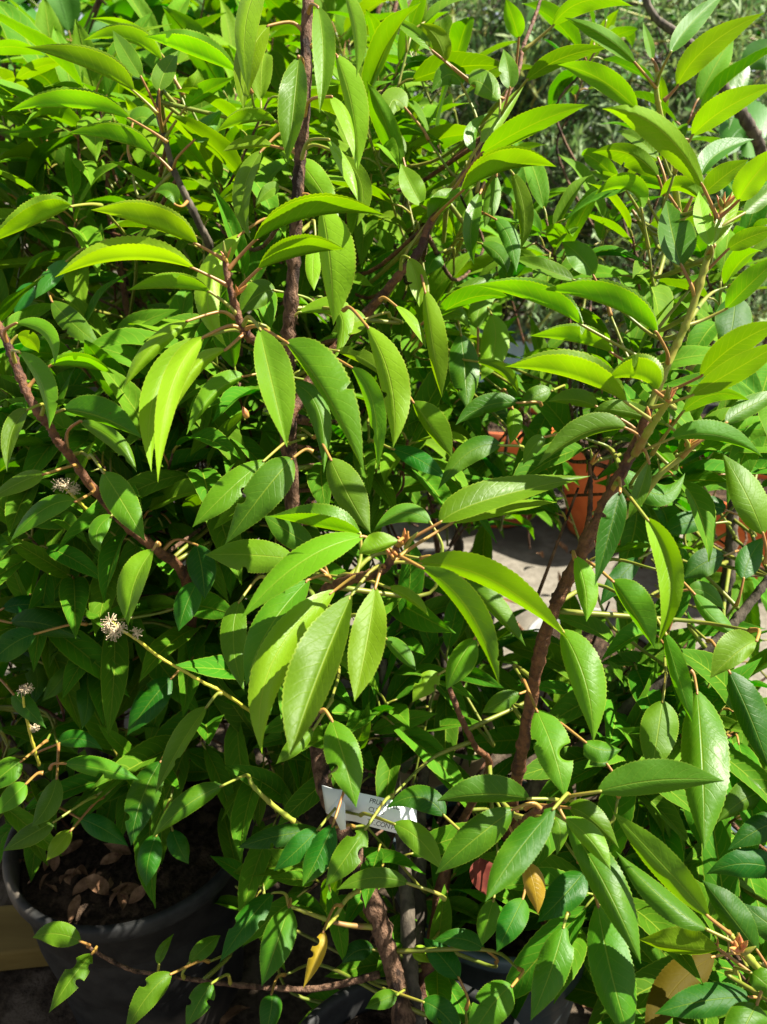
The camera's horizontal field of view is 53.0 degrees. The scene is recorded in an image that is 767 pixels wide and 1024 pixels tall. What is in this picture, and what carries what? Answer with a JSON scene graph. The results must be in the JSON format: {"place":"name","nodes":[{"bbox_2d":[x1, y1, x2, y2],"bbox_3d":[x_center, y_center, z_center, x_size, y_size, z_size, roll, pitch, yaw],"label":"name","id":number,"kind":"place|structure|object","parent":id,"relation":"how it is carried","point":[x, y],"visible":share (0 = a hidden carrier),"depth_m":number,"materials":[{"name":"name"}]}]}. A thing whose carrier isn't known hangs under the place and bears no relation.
{"place":"outdoors","nodes":[
{"label":"outdoors","id":0,"kind":"place"},
{"bbox_2d":[0,719,682,1023],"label":"soil ground","id":1,"kind":"structure","parent":0,"point":[26,995],"depth_m":0.82,"materials":[{"name":"brown soil"}]},
{"bbox_2d":[0,905,48,970],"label":"plank","id":2,"kind":"object","parent":1,"relation":"on","point":[19,947],"depth_m":0.81,"materials":[{"name":"brown wood"}]},
{"bbox_2d":[2,745,253,1023],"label":"plant pot","id":3,"kind":"object","parent":1,"relation":"on","point":[187,913],"visible":0.44,"depth_m":0.68,"materials":[{"name":"black plastic"}]},
{"bbox_2d":[39,874,47,888],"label":"dead leaf","id":4,"kind":"object","parent":3,"relation":"on","point":[43,878],"visible":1,"depth_m":0.69,"materials":[{"name":"brown plant"}]},
{"bbox_2d":[43,854,50,870],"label":"dead leaf","id":5,"kind":"object","parent":3,"relation":"on","point":[45,866],"visible":0.41,"depth_m":0.70,"materials":[{"name":"brown plant"}]},
{"bbox_2d":[45,883,56,891],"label":"dead leaf","id":6,"kind":"object","parent":3,"relation":"on","point":[53,887],"visible":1,"depth_m":0.68,"materials":[{"name":"brown plant"}]},
{"bbox_2d":[50,855,59,870],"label":"dead leaf","id":7,"kind":"object","parent":3,"relation":"on","point":[54,863],"visible":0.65,"depth_m":0.70,"materials":[{"name":"brown plant"}]},
{"bbox_2d":[64,846,71,853],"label":"dead leaf","id":8,"kind":"object","parent":3,"relation":"on","point":[68,850],"visible":0.66,"depth_m":0.71,"materials":[{"name":"brown plant"}]},
{"bbox_2d":[59,868,81,883],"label":"dead leaf","id":9,"kind":"object","parent":3,"relation":"on","point":[68,872],"visible":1,"depth_m":0.68,"materials":[{"name":"brown plant"}]},
{"bbox_2d":[60,839,82,856],"bbox_3d":[-0.292,0.314,0.720,0.008,0.005,0.025,15,29,29],"label":"dead leaf","id":10,"kind":"object","parent":3,"relation":"on","point":[75,844],"visible":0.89,"depth_m":0.72,"materials":[{"name":"brown plant"}]},
{"bbox_2d":[67,895,80,922],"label":"dead leaf","id":11,"kind":"object","parent":3,"relation":"on","point":[74,905],"visible":0.91,"depth_m":0.66,"materials":[{"name":"brown plant"}]},
{"bbox_2d":[63,865,87,884],"bbox_3d":[-0.275,0.322,0.682,0.012,0.021,0.024,6,26,13],"label":"dead leaf","id":12,"kind":"object","parent":3,"relation":"on","point":[69,878],"visible":1,"depth_m":0.68,"materials":[{"name":"brown plant"}]},
{"bbox_2d":[72,869,95,895],"bbox_3d":[-0.264,0.329,0.681,0.025,0.011,0.008,-22,33,-39],"label":"dead leaf","id":13,"kind":"object","parent":3,"relation":"on","point":[80,886],"visible":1,"depth_m":0.68,"materials":[{"name":"brown plant"}]},
{"bbox_2d":[85,874,108,894],"bbox_3d":[-0.250,0.328,0.671,0.019,0.020,0.013,0,25,0],"label":"dead leaf","id":14,"kind":"object","parent":3,"relation":"on","point":[97,884],"visible":1,"depth_m":0.67,"materials":[{"name":"brown plant"}]},
{"bbox_2d":[100,852,122,864],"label":"dead leaf","id":15,"kind":"object","parent":3,"relation":"on","point":[109,858],"visible":1,"depth_m":0.70,"materials":[{"name":"brown plant"}]},
{"bbox_2d":[104,843,131,854],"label":"dead leaf","id":16,"kind":"object","parent":3,"relation":"on","point":[120,849],"visible":0.92,"depth_m":0.71,"materials":[{"name":"brown plant"}]},
{"bbox_2d":[109,885,127,906],"bbox_3d":[-0.234,0.333,0.673,0.007,0.009,0.022,14,28,27],"label":"dead leaf","id":17,"kind":"object","parent":3,"relation":"on","point":[113,896],"visible":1,"depth_m":0.67,"materials":[{"name":"brown plant"}]},
{"bbox_2d":[117,882,126,910],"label":"dead leaf","id":18,"kind":"object","parent":3,"relation":"on","point":[122,900],"visible":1,"depth_m":0.67,"materials":[{"name":"brown plant"}]},
{"bbox_2d":[111,882,138,894],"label":"dead leaf","id":19,"kind":"object","parent":3,"relation":"on","point":[130,887],"visible":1,"depth_m":0.68,"materials":[{"name":"brown plant"}]},
{"bbox_2d":[128,885,145,903],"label":"dead leaf","id":20,"kind":"object","parent":3,"relation":"on","point":[137,893],"visible":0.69,"depth_m":0.67,"materials":[{"name":"brown plant"}]},
{"bbox_2d":[0,244,342,907],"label":"laurel shrub","id":21,"kind":"object","parent":3,"relation":"in","point":[110,603],"visible":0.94,"depth_m":0.61,"materials":[{"name":"green plant"}]},
{"bbox_2d":[219,1005,249,1023],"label":"dead leaf","id":22,"kind":"object","parent":1,"relation":"on","point":[227,1016],"visible":1,"depth_m":0.76,"materials":[{"name":"brown plant"}]},
{"bbox_2d":[300,976,519,1023],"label":"plant pot","id":23,"kind":"object","parent":1,"relation":"on","point":[347,1005],"visible":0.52,"depth_m":0.60,"materials":[{"name":"black plastic"}]},
{"bbox_2d":[33,0,631,1023],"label":"laurel shrub","id":24,"kind":"object","parent":23,"relation":"in","point":[297,652],"visible":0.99,"depth_m":0.54,"materials":[{"name":"green plant"}]},
{"bbox_2d":[322,785,416,832],"bbox_3d":[-0.016,0.209,0.534,0.077,0.048,0.040,9,26,19],"label":"plant label","id":25,"kind":"object","parent":24,"relation":"attached to","point":[365,802],"visible":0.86,"depth_m":0.52,"materials":[{"name":"white plastic"}]},
{"bbox_2d":[469,858,492,894],"bbox_3d":[0.066,0.241,0.506,0.021,0.022,0.017,0,25,0],"label":"dead leaf","id":26,"kind":"object","parent":24,"relation":"attached to","point":[480,870],"visible":0.64,"depth_m":0.50,"materials":[{"name":"red plant"}]},
{"bbox_2d":[393,777,589,1023],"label":"plant pot","id":27,"kind":"object","parent":1,"relation":"on","point":[479,976],"visible":0.06,"depth_m":0.68,"materials":[{"name":"black plastic"}]},
{"bbox_2d":[435,84,766,1023],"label":"laurel shrub","id":28,"kind":"object","parent":27,"relation":"in","point":[563,850],"visible":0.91,"depth_m":0.48,"materials":[{"name":"green plant"}]},
{"bbox_2d":[582,1005,592,1012],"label":"dead leaf","id":29,"kind":"object","parent":1,"relation":"on","point":[589,1009],"visible":0.13,"depth_m":0.77,"materials":[{"name":"brown plant"}]},
{"bbox_2d":[596,667,760,798],"bbox_3d":[0.356,0.279,0.905,0.302,0.330,0.170,-19,31,-35],"label":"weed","id":30,"kind":"object","parent":1,"relation":"on","point":[757,688],"depth_m":0.82,"materials":[{"name":"green plant"}]},
{"bbox_2d":[600,648,766,1023],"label":"laurel shrub","id":31,"kind":"object","parent":1,"relation":"on","point":[707,887],"visible":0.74,"depth_m":0.50,"materials":[{"name":"green plant"}]},
{"bbox_2d":[731,818,766,967],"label":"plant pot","id":32,"kind":"object","parent":1,"relation":"on","point":[735,831],"depth_m":0.75,"materials":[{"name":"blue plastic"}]},
{"bbox_2d":[505,370,766,847],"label":"laurel shrub","id":33,"kind":"object","parent":32,"relation":"in","point":[662,505],"visible":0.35,"depth_m":0.65,"materials":[{"name":"green plant"}]},
{"bbox_2d":[0,178,766,737],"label":"ground","id":34,"kind":"structure","parent":0,"point":[516,554],"depth_m":1.68,"materials":[{"name":"grey concrete"}]},
{"bbox_2d":[0,0,259,394],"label":"laurel shrub","id":35,"kind":"object","parent":34,"relation":"on","point":[23,158],"visible":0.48,"depth_m":0.79,"materials":[{"name":"green plant"}]},
{"bbox_2d":[0,0,266,424],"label":"broad leaved shrub","id":36,"kind":"object","parent":34,"relation":"on","point":[67,12],"visible":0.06,"depth_m":1.25,"materials":[{"name":"green plant"}]},
{"bbox_2d":[0,0,319,386],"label":"laurel shrub","id":37,"kind":"object","parent":34,"relation":"on","point":[72,101],"visible":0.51,"depth_m":0.70,"materials":[{"name":"green plant"}]},
{"bbox_2d":[0,0,467,470],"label":"hedge","id":38,"kind":"object","parent":34,"relation":"on","point":[411,89],"depth_m":1.70,"materials":[{"name":"green plant"}]},
{"bbox_2d":[142,0,425,503],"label":"laurel shrub","id":39,"kind":"object","parent":34,"relation":"on","point":[284,56],"visible":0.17,"depth_m":1.02,"materials":[{"name":"green plant"}]},
{"bbox_2d":[1,0,766,408],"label":"hedge","id":40,"kind":"object","parent":34,"relation":"on","point":[85,8],"depth_m":2.79,"materials":[{"name":"green plant"}]},
{"bbox_2d":[371,548,502,690],"bbox_3d":[0.080,0.196,1.228,0.210,0.203,0.210,0,25,0],"label":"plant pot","id":41,"kind":"object","parent":34,"relation":"on","point":[428,551],"visible":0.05,"depth_m":1.19,"materials":[{"name":"black plastic"}]},
{"bbox_2d":[325,141,649,613],"bbox_3d":[0.099,-0.090,0.939,0.426,0.667,0.831,0,25,0],"label":"laurel shrub","id":42,"kind":"object","parent":41,"relation":"in","point":[500,392],"visible":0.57,"depth_m":0.61,"materials":[{"name":"green plant"}]},
{"bbox_2d":[376,0,590,328],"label":"grey green shrub","id":43,"kind":"object","parent":34,"relation":"on","point":[480,39],"visible":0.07,"depth_m":1.93,"materials":[{"name":"green plant"}]},
{"bbox_2d":[452,407,554,527],"bbox_3d":[0.270,-0.116,1.844,0.280,0.248,0.280,0,25,0],"label":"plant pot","id":44,"kind":"object","parent":34,"relation":"on","point":[495,431],"visible":0.09,"depth_m":1.77,"materials":[{"name":"ceramic"}]},
{"bbox_2d":[458,325,550,381],"bbox_3d":[0.300,-0.298,2.090,0.280,0.370,0.180,-7,26,-16],"label":"crate","id":45,"kind":"object","parent":34,"relation":"on","point":[514,349],"visible":0.02,"depth_m":1.96,"materials":[{"name":"blue plastic"}]},
{"bbox_2d":[555,541,568,553],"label":"dead leaf","id":46,"kind":"object","parent":34,"relation":"on","point":[563,546],"visible":0.83,"depth_m":1.66,"materials":[{"name":"brown plant"}]},
{"bbox_2d":[563,419,681,544],"bbox_3d":[0.540,-0.069,1.755,0.300,0.238,0.300,0,25,0],"label":"plant pot","id":47,"kind":"object","parent":34,"relation":"on","point":[579,511],"visible":0.06,"depth_m":1.69,"materials":[{"name":"ceramic"}]},
{"bbox_2d":[479,0,766,402],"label":"grey green shrub","id":48,"kind":"object","parent":34,"relation":"on","point":[684,93],"visible":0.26,"depth_m":1.79,"materials":[{"name":"green plant"}]},
{"bbox_2d":[496,196,766,419],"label":"grey green shrub","id":49,"kind":"object","parent":34,"relation":"on","point":[574,347],"visible":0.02,"depth_m":2.35,"materials":[{"name":"green plant"}]},
{"bbox_2d":[522,0,766,392],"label":"laurel shrub","id":50,"kind":"object","parent":34,"relation":"on","point":[708,54],"visible":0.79,"depth_m":0.56,"materials":[{"name":"green plant"}]},
{"bbox_2d":[708,474,766,597],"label":"plant pot","id":51,"kind":"object","parent":34,"relation":"on","point":[721,528],"visible":0.05,"depth_m":1.49,"materials":[{"name":"ceramic"}]},
{"bbox_2d":[642,0,766,205],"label":"broad leaved shrub","id":52,"kind":"object","parent":51,"relation":"in","point":[749,121],"visible":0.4,"depth_m":0.94,"materials":[{"name":"green plant"}]},
{"bbox_2d":[17,0,766,151],"label":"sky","id":53,"kind":"structure","parent":0,"point":[80,17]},
{"bbox_2d":[396,686,493,790],"bbox_3d":[0.070,0.328,0.997,0.150,0.158,0.150,0,25,0],"label":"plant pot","id":54,"kind":"object","parent":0,"point":[471,770],"visible":0.05,"depth_m":0.94,"materials":[{"name":"black plastic"}]},
{"bbox_2d":[528,607,648,711],"bbox_3d":[0.335,0.254,1.222,0.224,0.103,0.224,0,25,0],"label":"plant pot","id":55,"kind":"object","parent":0,"point":[600,645],"visible":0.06,"depth_m":1.25,"materials":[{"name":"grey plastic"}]},
{"bbox_2d":[687,403,757,499],"bbox_3d":[0.800,-0.120,1.864,0.200,0.238,0.200,0,25,0],"label":"plant pot","id":56,"kind":"object","parent":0,"point":[708,408],"visible":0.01,"depth_m":1.90,"materials":[{"name":"black plastic"}]}
]}

